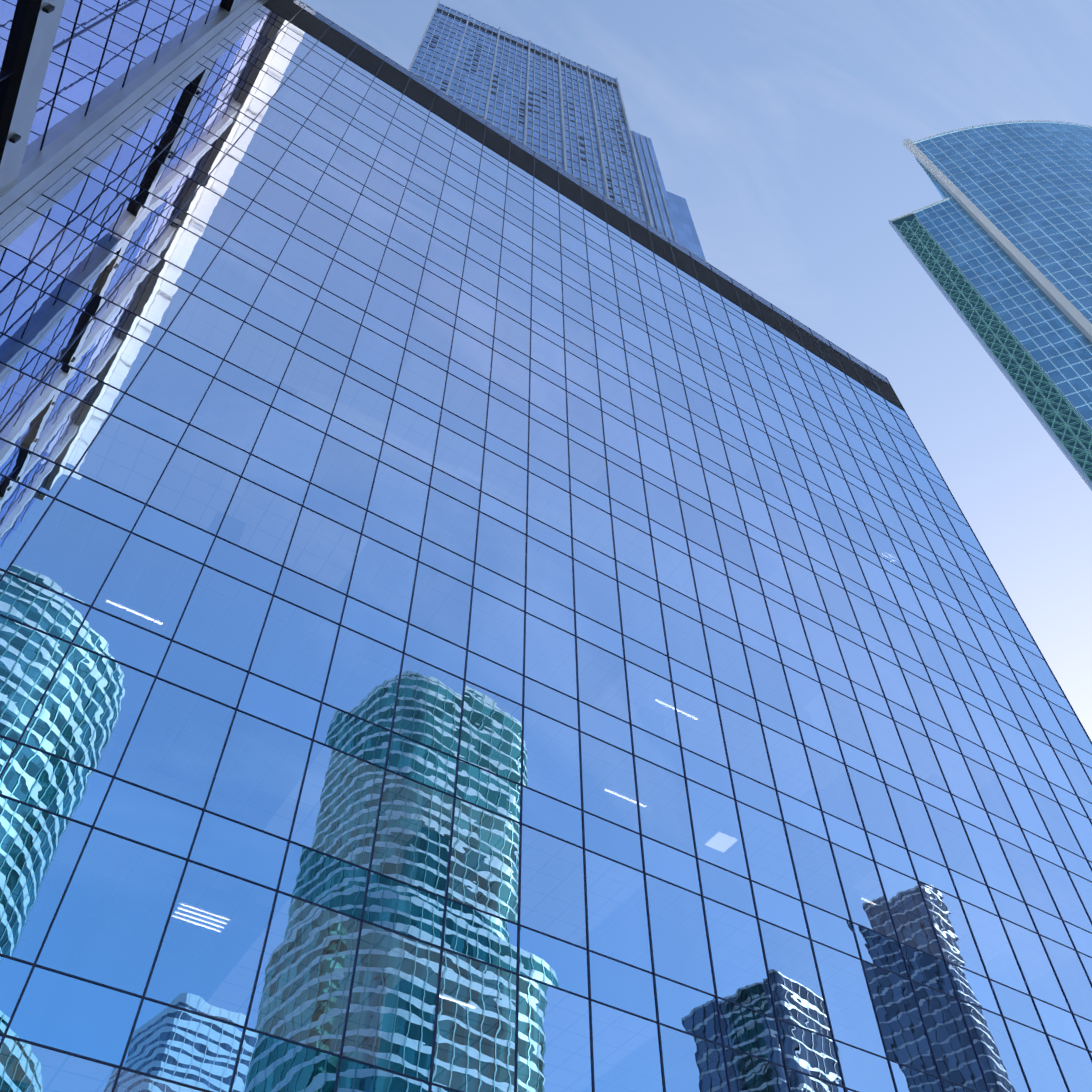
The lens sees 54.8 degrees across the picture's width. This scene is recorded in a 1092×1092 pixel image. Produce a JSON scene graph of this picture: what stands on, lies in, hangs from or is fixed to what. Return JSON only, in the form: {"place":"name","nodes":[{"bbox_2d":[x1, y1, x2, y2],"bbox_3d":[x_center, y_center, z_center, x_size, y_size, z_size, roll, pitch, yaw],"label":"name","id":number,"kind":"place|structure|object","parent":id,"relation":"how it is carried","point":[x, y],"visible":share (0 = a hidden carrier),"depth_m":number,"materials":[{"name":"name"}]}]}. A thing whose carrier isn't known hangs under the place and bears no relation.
{"place":"outdoors","nodes":[
{"label":"outdoors","id":0,"kind":"place"},
{"bbox_2d":[408,1,705,260],"bbox_3d":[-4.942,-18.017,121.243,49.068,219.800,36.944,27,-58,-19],"label":"tower","id":1,"kind":"structure","parent":0,"point":[566,114],"depth_m":163.86,"materials":[{"name":"blue glass"}]},
{"bbox_2d":[300,0,1091,740],"label":"sky","id":2,"kind":"structure","parent":0,"point":[781,127],"materials":[{"name":"blue"}]},
{"bbox_2d":[888,120,1091,490],"bbox_3d":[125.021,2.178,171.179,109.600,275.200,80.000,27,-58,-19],"label":"sail tower","id":3,"kind":"structure","parent":0,"point":[997,240],"depth_m":208.02,"materials":[{"name":"blue glass"}]},
{"label":"ground","id":4,"kind":"structure","parent":0,"visible":0},
{"bbox_2d":[0,0,267,228],"bbox_3d":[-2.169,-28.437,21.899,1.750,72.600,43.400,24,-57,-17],"label":"metal frame","id":5,"kind":"object","parent":4,"relation":"on","point":[23,186],"visible":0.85,"depth_m":26.71,"materials":[{"name":"metal"}]},
{"bbox_2d":[0,0,227,163],"bbox_3d":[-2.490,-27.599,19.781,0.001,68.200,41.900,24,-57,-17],"label":"window glass","id":6,"kind":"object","parent":5,"relation":"attached to","point":[81,68],"depth_m":27.64,"materials":[{"name":"blue glass"}]},
{"bbox_2d":[0,0,1091,1091],"bbox_3d":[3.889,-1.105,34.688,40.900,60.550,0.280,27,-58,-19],"label":"window frames","id":7,"kind":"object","parent":4,"relation":"on","point":[480,132],"visible":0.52,"depth_m":30.35,"materials":[{"name":"black"}]},
{"bbox_2d":[0,0,1091,1091],"bbox_3d":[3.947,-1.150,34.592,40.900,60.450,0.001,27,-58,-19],"label":"glass facade","id":8,"kind":"structure","parent":7,"relation":"attached to","point":[111,915],"depth_m":24.79,"materials":[{"name":"blue glass"}]}
]}

